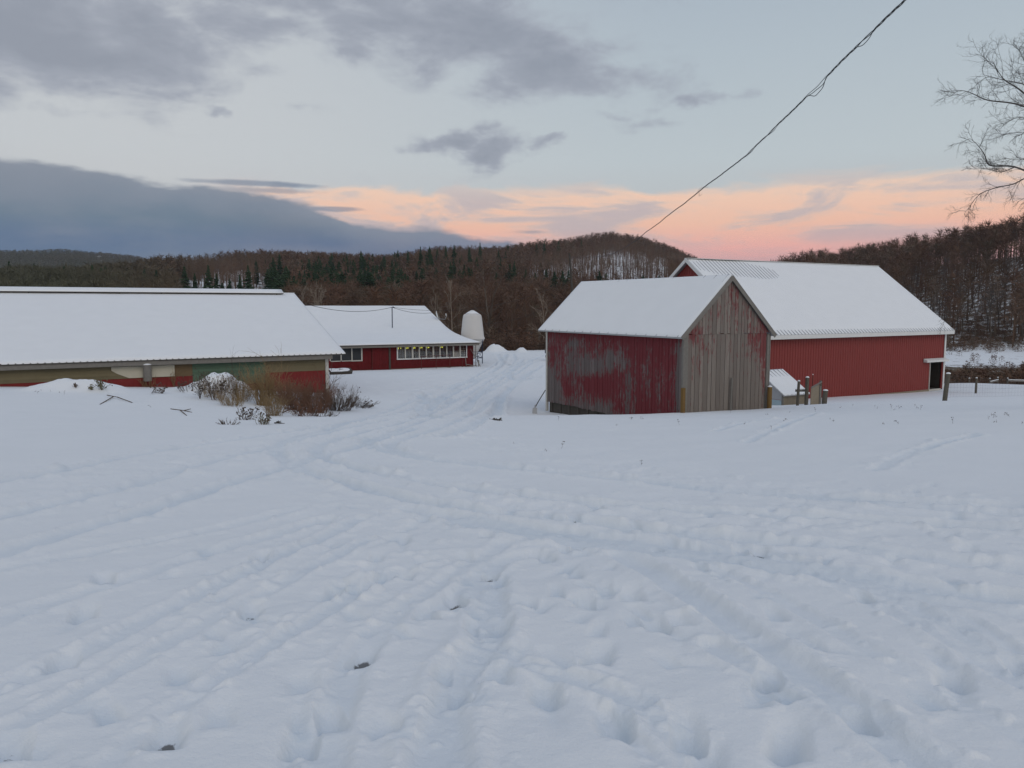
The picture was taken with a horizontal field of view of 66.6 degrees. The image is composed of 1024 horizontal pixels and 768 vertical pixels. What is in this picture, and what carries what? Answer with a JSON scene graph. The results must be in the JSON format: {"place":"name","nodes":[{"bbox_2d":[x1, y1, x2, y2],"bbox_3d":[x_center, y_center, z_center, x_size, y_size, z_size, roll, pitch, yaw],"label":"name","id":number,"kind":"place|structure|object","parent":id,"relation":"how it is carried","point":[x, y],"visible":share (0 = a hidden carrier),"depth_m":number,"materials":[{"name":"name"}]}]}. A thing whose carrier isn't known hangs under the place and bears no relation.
{"place":"outdoors","nodes":[
{"label":"outdoors","id":0,"kind":"place"},
{"bbox_2d":[0,246,1023,767],"bbox_3d":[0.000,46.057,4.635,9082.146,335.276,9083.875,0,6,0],"label":"ground","id":1,"kind":"structure","parent":0,"point":[428,568],"depth_m":5.91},
{"bbox_2d":[0,249,149,267],"bbox_3d":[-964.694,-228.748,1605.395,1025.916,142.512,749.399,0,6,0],"label":"distant forest","id":2,"kind":"object","parent":1,"relation":"on","point":[36,257],"visible":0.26,"depth_m":1727.12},
{"bbox_2d":[94,377,112,389],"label":"weed clump","id":3,"kind":"object","parent":1,"relation":"on","point":[101,386],"visible":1,"depth_m":35.14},
{"bbox_2d":[140,376,156,386],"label":"grass clump","id":4,"kind":"object","parent":1,"relation":"on","point":[146,383],"visible":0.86,"depth_m":40.16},
{"bbox_2d":[150,383,167,393],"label":"weed clump","id":5,"kind":"object","parent":1,"relation":"on","point":[161,390],"visible":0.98,"depth_m":36.87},
{"bbox_2d":[0,286,344,392],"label":"long low barn","id":6,"kind":"structure","parent":1,"relation":"on","point":[128,337],"depth_m":43.62,"materials":[{"name":"red"}]},
{"bbox_2d":[180,266,190,287],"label":"conifer tree","id":7,"kind":"object","parent":1,"relation":"on","point":[185,278],"visible":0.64,"depth_m":306.80,"materials":[{"name":"green plant"}]},
{"bbox_2d":[173,374,198,391],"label":"weed clump","id":8,"kind":"object","parent":1,"relation":"on","point":[179,387],"visible":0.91,"depth_m":38.22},
{"bbox_2d":[191,273,197,287],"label":"conifer tree","id":9,"kind":"object","parent":1,"relation":"on","point":[194,283],"visible":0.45,"depth_m":307.13,"materials":[{"name":"green plant"}]},
{"bbox_2d":[189,368,211,398],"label":"weed clump","id":10,"kind":"object","parent":1,"relation":"on","point":[200,391],"visible":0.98,"depth_m":35.54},
{"bbox_2d":[201,265,213,288],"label":"conifer tree","id":11,"kind":"object","parent":1,"relation":"on","point":[207,280],"visible":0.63,"depth_m":306.67,"materials":[{"name":"green plant"}]},
{"bbox_2d":[192,374,230,398],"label":"grass clump","id":12,"kind":"object","parent":1,"relation":"on","point":[207,391],"visible":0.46,"depth_m":36.77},
{"bbox_2d":[214,273,221,288],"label":"conifer tree","id":13,"kind":"object","parent":1,"relation":"on","point":[216,282],"visible":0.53,"depth_m":307.17,"materials":[{"name":"green plant"}]},
{"bbox_2d":[198,371,239,399],"bbox_3d":[-13.447,0.099,35.736,1.982,1.468,1.460,-1,6,-13],"label":"weed clump","id":14,"kind":"object","parent":1,"relation":"on","point":[215,386],"visible":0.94,"depth_m":35.66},
{"bbox_2d":[215,418,240,424],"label":"weed clump","id":15,"kind":"object","parent":1,"relation":"on","point":[222,423],"visible":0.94,"depth_m":23.94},
{"bbox_2d":[211,389,250,406],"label":"grass clump","id":16,"kind":"object","parent":1,"relation":"on","point":[237,400],"visible":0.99,"depth_m":34.10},
{"bbox_2d":[217,351,255,393],"bbox_3d":[-12.852,-0.538,36.800,2.013,2.648,1.415,3,7,28],"label":"sapling","id":17,"kind":"object","parent":1,"relation":"on","point":[236,371],"visible":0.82,"depth_m":36.65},
{"bbox_2d":[219,365,259,401],"bbox_3d":[-12.944,-0.009,36.690,2.291,1.772,2.341,2,6,23],"label":"grass clump","id":18,"kind":"object","parent":1,"relation":"on","point":[234,386],"visible":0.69,"depth_m":36.59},
{"bbox_2d":[236,407,259,419],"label":"weed clump","id":19,"kind":"object","parent":1,"relation":"on","point":[249,414],"visible":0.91,"depth_m":26.79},
{"bbox_2d":[242,265,255,288],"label":"conifer tree","id":20,"kind":"object","parent":1,"relation":"on","point":[248,285],"visible":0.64,"depth_m":306.79,"materials":[{"name":"green plant"}]},
{"bbox_2d":[252,262,260,284],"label":"conifer tree","id":21,"kind":"object","parent":1,"relation":"on","point":[256,280],"visible":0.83,"depth_m":418.75,"materials":[{"name":"green plant"}]},
{"bbox_2d":[253,412,271,424],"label":"weed clump","id":22,"kind":"object","parent":1,"relation":"on","point":[264,421],"visible":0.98,"depth_m":24.33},
{"bbox_2d":[238,360,291,405],"bbox_3d":[-11.319,-0.057,36.004,2.309,2.292,2.398,4,7,33],"label":"shrub","id":23,"kind":"object","parent":1,"relation":"on","point":[260,386],"visible":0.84,"depth_m":35.82,"materials":[{"name":"brown plant"}]},
{"bbox_2d":[262,268,270,288],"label":"conifer tree","id":24,"kind":"object","parent":1,"relation":"on","point":[267,276],"visible":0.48,"depth_m":337.72,"materials":[{"name":"green plant"}]},
{"bbox_2d":[266,268,274,288],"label":"conifer tree","id":25,"kind":"object","parent":1,"relation":"on","point":[270,280],"visible":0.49,"depth_m":306.82,"materials":[{"name":"green plant"}]},
{"bbox_2d":[247,345,298,393],"bbox_3d":[-11.966,-0.595,38.657,1.466,2.950,2.254,5,8,41],"label":"sapling","id":26,"kind":"object","parent":1,"relation":"on","point":[281,366],"visible":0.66,"depth_m":38.94,"materials":[{"name":"brown plant"}]},
{"bbox_2d":[269,263,277,288],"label":"conifer tree","id":27,"kind":"object","parent":1,"relation":"on","point":[275,275],"visible":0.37,"depth_m":321.97,"materials":[{"name":"green plant"}]},
{"bbox_2d":[254,391,293,415],"bbox_3d":[-9.356,0.782,30.593,1.477,1.125,1.562,0,6,0],"label":"grass clump","id":28,"kind":"object","parent":1,"relation":"on","point":[269,408],"visible":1,"depth_m":30.53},
{"bbox_2d":[273,275,285,292],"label":"conifer tree","id":29,"kind":"object","parent":1,"relation":"on","point":[279,284],"visible":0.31,"depth_m":244.06,"materials":[{"name":"green plant"}]},
{"bbox_2d":[276,256,283,273],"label":"conifer tree","id":30,"kind":"object","parent":1,"relation":"on","point":[279,265],"visible":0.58,"depth_m":445.20,"materials":[{"name":"green plant"}]},
{"bbox_2d":[265,375,301,403],"bbox_3d":[-11.052,0.292,37.510,2.077,1.538,1.970,0,6,0],"label":"shrub","id":31,"kind":"object","parent":1,"relation":"on","point":[279,383],"visible":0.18,"depth_m":37.42,"materials":[{"name":"brown plant"}]},
{"bbox_2d":[270,374,315,409],"bbox_3d":[-9.902,0.419,35.341,2.309,1.757,2.447,-4,7,-35],"label":"shrub","id":32,"kind":"object","parent":1,"relation":"on","point":[286,395],"visible":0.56,"depth_m":35.16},
{"bbox_2d":[299,284,310,303],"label":"birch tree","id":33,"kind":"object","parent":1,"relation":"on","point":[302,298],"visible":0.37,"depth_m":101.45,"materials":[{"name":"grey plant"}]},
{"bbox_2d":[284,397,331,415],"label":"shrub","id":34,"kind":"object","parent":1,"relation":"on","point":[300,410],"visible":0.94,"depth_m":31.41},
{"bbox_2d":[288,375,340,412],"bbox_3d":[-8.730,0.474,34.370,2.496,1.792,2.669,0,6,0],"label":"shrub","id":35,"kind":"object","parent":1,"relation":"on","point":[305,397],"visible":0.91,"depth_m":34.06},
{"bbox_2d":[306,283,325,305],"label":"birch tree","id":36,"kind":"object","parent":1,"relation":"on","point":[316,295],"visible":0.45,"depth_m":101.91,"materials":[{"name":"grey plant"}]},
{"bbox_2d":[312,286,326,305],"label":"birch tree","id":37,"kind":"object","parent":1,"relation":"on","point":[325,290],"visible":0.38,"depth_m":103.11,"materials":[{"name":"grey plant"}]},
{"bbox_2d":[311,408,336,416],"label":"weed clump","id":38,"kind":"object","parent":1,"relation":"on","point":[330,414],"visible":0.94,"depth_m":31.44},
{"bbox_2d":[313,359,343,394],"bbox_3d":[-8.835,-0.122,37.434,2.006,2.631,1.423,5,8,42],"label":"sapling","id":39,"kind":"object","parent":1,"relation":"on","point":[327,378],"visible":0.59,"depth_m":37.19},
{"bbox_2d":[309,383,360,410],"bbox_3d":[-8.130,0.565,36.171,2.488,1.531,2.472,0,6,0],"label":"shrub","id":40,"kind":"object","parent":1,"relation":"on","point":[348,402],"visible":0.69,"depth_m":35.99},
{"bbox_2d":[333,273,341,287],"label":"conifer tree","id":41,"kind":"object","parent":1,"relation":"on","point":[338,279],"visible":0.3,"depth_m":282.45,"materials":[{"name":"green plant"}]},
{"bbox_2d":[329,368,352,374],"bbox_3d":[-14.055,-0.980,63.971,1.877,0.614,0.718,-4,7,-32],"label":"feed trough","id":42,"kind":"object","parent":1,"relation":"on","point":[344,370],"visible":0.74,"depth_m":63.79,"materials":[{"name":"grey wood"}]},
{"bbox_2d":[339,272,345,283],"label":"conifer tree","id":43,"kind":"object","parent":1,"relation":"on","point":[341,277],"visible":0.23,"depth_m":285.88,"materials":[{"name":"green plant"}]},
{"bbox_2d":[336,396,380,408],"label":"shrub","id":44,"kind":"object","parent":1,"relation":"on","point":[368,404],"visible":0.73,"depth_m":37.98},
{"bbox_2d":[359,274,366,288],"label":"conifer tree","id":45,"kind":"object","parent":1,"relation":"on","point":[361,279],"visible":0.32,"depth_m":283.30,"materials":[{"name":"green plant"}]},
{"bbox_2d":[364,273,375,287],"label":"conifer tree","id":46,"kind":"object","parent":1,"relation":"on","point":[368,278],"visible":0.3,"depth_m":289.52,"materials":[{"name":"green plant"}]},
{"bbox_2d":[306,306,480,370],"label":"milking barn","id":47,"kind":"structure","parent":1,"relation":"on","point":[388,338],"depth_m":75.39,"materials":[{"name":"red paint"}]},
{"bbox_2d":[330,355,340,361],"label":"window","id":48,"kind":"structure","parent":47,"relation":"in","point":[336,358],"depth_m":69.37,"materials":[{"name":"white paint"}]},
{"bbox_2d":[340,348,351,361],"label":"window","id":49,"kind":"structure","parent":47,"relation":"in","point":[347,357],"depth_m":69.76,"materials":[{"name":"glass"}]},
{"bbox_2d":[304,303,391,311],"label":"roof wire","id":50,"kind":"object","parent":47,"relation":"attached to","point":[349,311],"visible":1,"depth_m":72.61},
{"bbox_2d":[351,348,362,360],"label":"window","id":51,"kind":"structure","parent":47,"relation":"in","point":[356,353],"depth_m":70.15,"materials":[{"name":"glass"}]},
{"bbox_2d":[372,347,390,369],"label":"sliding door","id":52,"kind":"structure","parent":47,"relation":"in","point":[381,357],"depth_m":71.08,"materials":[{"name":"red paint"}]},
{"bbox_2d":[453,346,458,356],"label":"window","id":53,"kind":"structure","parent":47,"relation":"in","point":[455,354],"depth_m":74.35,"materials":[{"name":"glass"}]},
{"bbox_2d":[393,280,568,310],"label":"roof wire","id":54,"kind":"object","parent":47,"relation":"attached to","point":[473,308],"visible":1,"depth_m":82.97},
{"bbox_2d":[398,268,403,281],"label":"conifer tree","id":55,"kind":"object","parent":1,"relation":"on","point":[401,275],"visible":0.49,"depth_m":362.56,"materials":[{"name":"green plant"}]},
{"bbox_2d":[418,246,422,266],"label":"conifer tree","id":56,"kind":"object","parent":1,"relation":"on","point":[420,258],"visible":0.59,"depth_m":479.34,"materials":[{"name":"green plant"}]},
{"bbox_2d":[418,268,426,280],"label":"conifer tree","id":57,"kind":"object","parent":1,"relation":"on","point":[421,276],"visible":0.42,"depth_m":363.59,"materials":[{"name":"green plant"}]},
{"bbox_2d":[428,290,441,318],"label":"birch tree","id":58,"kind":"object","parent":1,"relation":"on","point":[434,301],"visible":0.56,"depth_m":107.49,"materials":[{"name":"grey plant"}]},
{"bbox_2d":[421,355,462,368],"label":"pipe railing","id":59,"kind":"object","parent":1,"relation":"on","point":[444,359],"visible":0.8,"depth_m":72.66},
{"bbox_2d":[434,309,452,329],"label":"bare tree","id":60,"kind":"object","parent":1,"relation":"on","point":[444,317],"visible":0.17,"depth_m":138.53,"materials":[{"name":"brown plant"}]},
{"bbox_2d":[446,261,454,280],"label":"conifer tree","id":61,"kind":"object","parent":1,"relation":"on","point":[450,269],"visible":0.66,"depth_m":394.67,"materials":[{"name":"green plant"}]},
{"bbox_2d":[438,276,465,330],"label":"birch tree","id":62,"kind":"object","parent":1,"relation":"on","point":[450,282],"visible":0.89,"depth_m":106.20,"materials":[{"name":"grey plant"}]},
{"bbox_2d":[451,245,457,267],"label":"conifer tree","id":63,"kind":"object","parent":1,"relation":"on","point":[454,254],"visible":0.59,"depth_m":504.44,"materials":[{"name":"green plant"}]},
{"bbox_2d":[452,259,456,277],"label":"conifer tree","id":64,"kind":"object","parent":1,"relation":"on","point":[454,267],"visible":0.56,"depth_m":416.75,"materials":[{"name":"green plant"}]},
{"bbox_2d":[450,308,461,332],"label":"bare tree","id":65,"kind":"object","parent":1,"relation":"on","point":[457,320],"visible":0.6,"depth_m":129.34,"materials":[{"name":"brown plant"}]},
{"bbox_2d":[447,304,466,331],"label":"bare tree","id":66,"kind":"object","parent":1,"relation":"on","point":[457,317],"visible":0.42,"depth_m":141.55,"materials":[{"name":"brown plant"}]},
{"bbox_2d":[446,305,468,332],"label":"bare tree","id":67,"kind":"object","parent":1,"relation":"on","point":[456,319],"visible":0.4,"depth_m":133.85,"materials":[{"name":"brown plant"}]},
{"bbox_2d":[461,310,484,362],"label":"feed bin","id":68,"kind":"object","parent":1,"relation":"on","point":[472,326],"visible":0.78,"depth_m":79.48,"materials":[{"name":"metal"}]},
{"bbox_2d":[474,310,500,337],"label":"bare tree","id":69,"kind":"object","parent":1,"relation":"on","point":[490,325],"visible":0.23,"depth_m":131.76,"materials":[{"name":"brown plant"}]},
{"bbox_2d":[451,261,524,340],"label":"bare tree","id":70,"kind":"object","parent":1,"relation":"on","point":[488,315],"visible":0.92,"depth_m":110.94,"materials":[{"name":"brown plant"}]},
{"bbox_2d":[505,264,512,283],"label":"conifer tree","id":71,"kind":"object","parent":1,"relation":"on","point":[508,273],"visible":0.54,"depth_m":400.43,"materials":[{"name":"green plant"}]},
{"bbox_2d":[0,213,1023,343],"bbox_3d":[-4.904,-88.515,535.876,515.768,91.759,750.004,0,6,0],"label":"forest","id":72,"kind":"object","parent":1,"relation":"on","point":[912,251],"visible":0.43,"depth_m":314.73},
{"bbox_2d":[510,265,516,280],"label":"conifer tree","id":73,"kind":"object","parent":1,"relation":"on","point":[513,274],"visible":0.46,"depth_m":388.16,"materials":[{"name":"green plant"}]},
{"bbox_2d":[524,299,544,336],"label":"bare tree","id":74,"kind":"object","parent":1,"relation":"on","point":[534,314],"visible":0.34,"depth_m":159.71,"materials":[{"name":"brown plant"}]},
{"bbox_2d":[532,390,545,413],"bbox_3d":[1.394,0.891,37.994,0.228,1.077,1.346,3,7,30],"label":"shovel","id":75,"kind":"object","parent":1,"relation":"on","point":[534,410],"visible":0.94,"depth_m":37.51,"materials":[{"name":"grey wood"}]},
{"bbox_2d":[527,288,552,339],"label":"birch tree","id":76,"kind":"object","parent":1,"relation":"on","point":[540,315],"visible":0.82,"depth_m":107.80,"materials":[{"name":"brown plant"}]},
{"bbox_2d":[525,302,555,336],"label":"bare tree","id":77,"kind":"object","parent":1,"relation":"on","point":[538,317],"visible":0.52,"depth_m":117.93,"materials":[{"name":"brown plant"}]},
{"bbox_2d":[530,303,551,339],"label":"bare tree","id":78,"kind":"object","parent":1,"relation":"on","point":[542,322],"visible":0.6,"depth_m":114.38,"materials":[{"name":"brown plant"}]},
{"bbox_2d":[531,302,553,337],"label":"bare tree","id":79,"kind":"object","parent":1,"relation":"on","point":[541,316],"visible":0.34,"depth_m":142.01,"materials":[{"name":"brown plant"}]},
{"bbox_2d":[548,271,558,302],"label":"conifer tree","id":80,"kind":"object","parent":1,"relation":"on","point":[554,278],"visible":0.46,"depth_m":313.11,"materials":[{"name":"green plant"}]},
{"bbox_2d":[560,271,566,290],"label":"conifer tree","id":81,"kind":"object","parent":1,"relation":"on","point":[562,276],"visible":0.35,"depth_m":326.55,"materials":[{"name":"green plant"}]},
{"bbox_2d":[568,253,572,291],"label":"utility pole","id":82,"kind":"object","parent":1,"relation":"on","point":[571,279],"visible":0.42,"depth_m":89.08,"materials":[{"name":"brown wood"}]},
{"bbox_2d":[575,0,905,257],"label":"power cable","id":83,"kind":"object","parent":82,"relation":"attached to","point":[857,45],"visible":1,"depth_m":13.96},
{"bbox_2d":[538,274,776,414],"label":"weathered shed","id":84,"kind":"structure","parent":1,"relation":"on","point":[638,346],"depth_m":32.26,"materials":[{"name":"red wood"}]},
{"bbox_2d":[680,388,685,412],"bbox_3d":[6.595,0.761,30.056,0.130,1.220,0.130,-3,7,-30],"label":"corner post","id":85,"kind":"object","parent":1,"relation":"on","point":[682,405],"visible":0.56,"depth_m":29.99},
{"bbox_2d":[730,378,732,409],"bbox_3d":[8.833,0.540,31.388,0.086,1.569,0.160,3,7,30],"label":"wooden pole","id":86,"kind":"object","parent":1,"relation":"on","point":[731,389],"visible":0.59,"depth_m":31.35,"materials":[{"name":"grey wood"}]},
{"bbox_2d":[457,304,1023,384],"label":"brush","id":87,"kind":"object","parent":1,"relation":"on","point":[510,343],"visible":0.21,"depth_m":116.89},
{"bbox_2d":[767,385,771,407],"bbox_3d":[10.704,0.657,32.380,0.190,1.196,0.194,0,6,0],"label":"corner post","id":88,"kind":"object","parent":1,"relation":"on","point":[769,397],"visible":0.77,"depth_m":32.30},
{"bbox_2d":[769,369,809,404],"bbox_3d":[14.561,0.272,41.851,2.020,2.014,1.884,-3,7,-30],"label":"lean to shelter","id":89,"kind":"object","parent":1,"relation":"on","point":[782,383],"visible":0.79,"depth_m":41.33,"materials":[{"name":"white wood"}]},
{"bbox_2d":[796,380,799,405],"bbox_3d":[12.939,0.521,35.229,0.158,1.410,0.127,0,6,0],"label":"fence post","id":90,"kind":"object","parent":1,"relation":"on","point":[798,393],"visible":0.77,"depth_m":35.17,"materials":[{"name":"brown wood"}]},
{"bbox_2d":[804,376,808,404],"bbox_3d":[13.325,0.422,35.219,0.177,1.549,0.168,0,6,0],"label":"fence post","id":91,"kind":"object","parent":1,"relation":"on","point":[806,390],"visible":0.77,"depth_m":35.15,"materials":[{"name":"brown wood"}]},
{"bbox_2d":[670,258,954,399],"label":"metal barn","id":92,"kind":"structure","parent":1,"relation":"on","point":[840,330],"depth_m":50.43,"materials":[{"name":"red metal"}]},
{"bbox_2d":[810,381,821,404],"bbox_3d":[15.475,0.516,39.672,0.802,1.288,0.095,-3,7,-30],"label":"plywood panel","id":93,"kind":"object","parent":1,"relation":"on","point":[815,397],"visible":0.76,"depth_m":39.68,"materials":[{"name":"grey wood"}]},
{"bbox_2d":[822,389,827,403],"bbox_3d":[13.948,0.683,34.743,0.270,0.897,0.229,0,6,0],"label":"fence post","id":94,"kind":"object","parent":1,"relation":"on","point":[824,396],"visible":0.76,"depth_m":34.64,"materials":[{"name":"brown wood"}]},
{"bbox_2d":[928,294,940,316],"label":"bare tree","id":95,"kind":"object","parent":1,"relation":"on","point":[933,310],"visible":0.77,"depth_m":198.88,"materials":[{"name":"brown plant"}]},
{"bbox_2d":[931,286,948,316],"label":"bare tree","id":96,"kind":"object","parent":1,"relation":"on","point":[940,302],"visible":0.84,"depth_m":202.99,"materials":[{"name":"brown plant"}]},
{"bbox_2d":[942,372,950,400],"bbox_3d":[16.821,0.222,30.174,0.273,1.355,0.173,0,6,0],"label":"fence post","id":97,"kind":"object","parent":1,"relation":"on","point":[946,386],"visible":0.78,"depth_m":30.10,"materials":[{"name":"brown wood"}]},
{"bbox_2d":[946,293,956,343],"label":"bare tree","id":98,"kind":"object","parent":1,"relation":"on","point":[950,310],"visible":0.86,"depth_m":197.87,"materials":[{"name":"brown plant"}]},
{"bbox_2d":[932,29,1023,334],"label":"bare maple","id":99,"kind":"object","parent":1,"relation":"on","point":[1019,117],"visible":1,"depth_m":19.23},
{"bbox_2d":[973,297,986,336],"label":"bare tree","id":100,"kind":"object","parent":1,"relation":"on","point":[977,313],"visible":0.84,"depth_m":206.51,"materials":[{"name":"brown plant"}]},
{"bbox_2d":[976,274,988,324],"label":"bare tree","id":101,"kind":"object","parent":1,"relation":"on","point":[982,277],"visible":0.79,"depth_m":224.08,"materials":[{"name":"brown plant"}]},
{"bbox_2d":[950,376,1021,396],"bbox_3d":[27.635,-0.116,39.774,28.708,2.316,2.700,-4,7,-36],"label":"wire fence","id":102,"kind":"object","parent":1,"relation":"on","point":[977,387],"visible":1,"depth_m":33.94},
{"bbox_2d":[977,283,1000,343],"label":"bare tree","id":103,"kind":"object","parent":1,"relation":"on","point":[990,305],"visible":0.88,"depth_m":197.12,"materials":[{"name":"brown plant"}]},
{"bbox_2d":[985,281,996,331],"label":"bare tree","id":104,"kind":"object","parent":1,"relation":"on","point":[988,302],"visible":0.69,"depth_m":209.54,"materials":[{"name":"brown plant"}]},
{"bbox_2d":[998,261,1013,309],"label":"bare tree","id":105,"kind":"object","parent":1,"relation":"on","point":[1008,266],"visible":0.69,"depth_m":235.13,"materials":[{"name":"brown plant"}]},
{"bbox_2d":[1008,283,1023,340],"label":"bare tree","id":106,"kind":"object","parent":1,"relation":"on","point":[1019,310],"visible":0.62,"depth_m":200.21,"materials":[{"name":"brown plant"}]},
{"bbox_2d":[1010,223,1021,267],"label":"bare tree","id":107,"kind":"object","parent":1,"relation":"on","point":[1017,239],"visible":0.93,"depth_m":266.82,"materials":[{"name":"brown plant"}]},
{"bbox_2d":[0,0,1023,271],"label":"sky","id":108,"kind":"structure","parent":0,"point":[142,128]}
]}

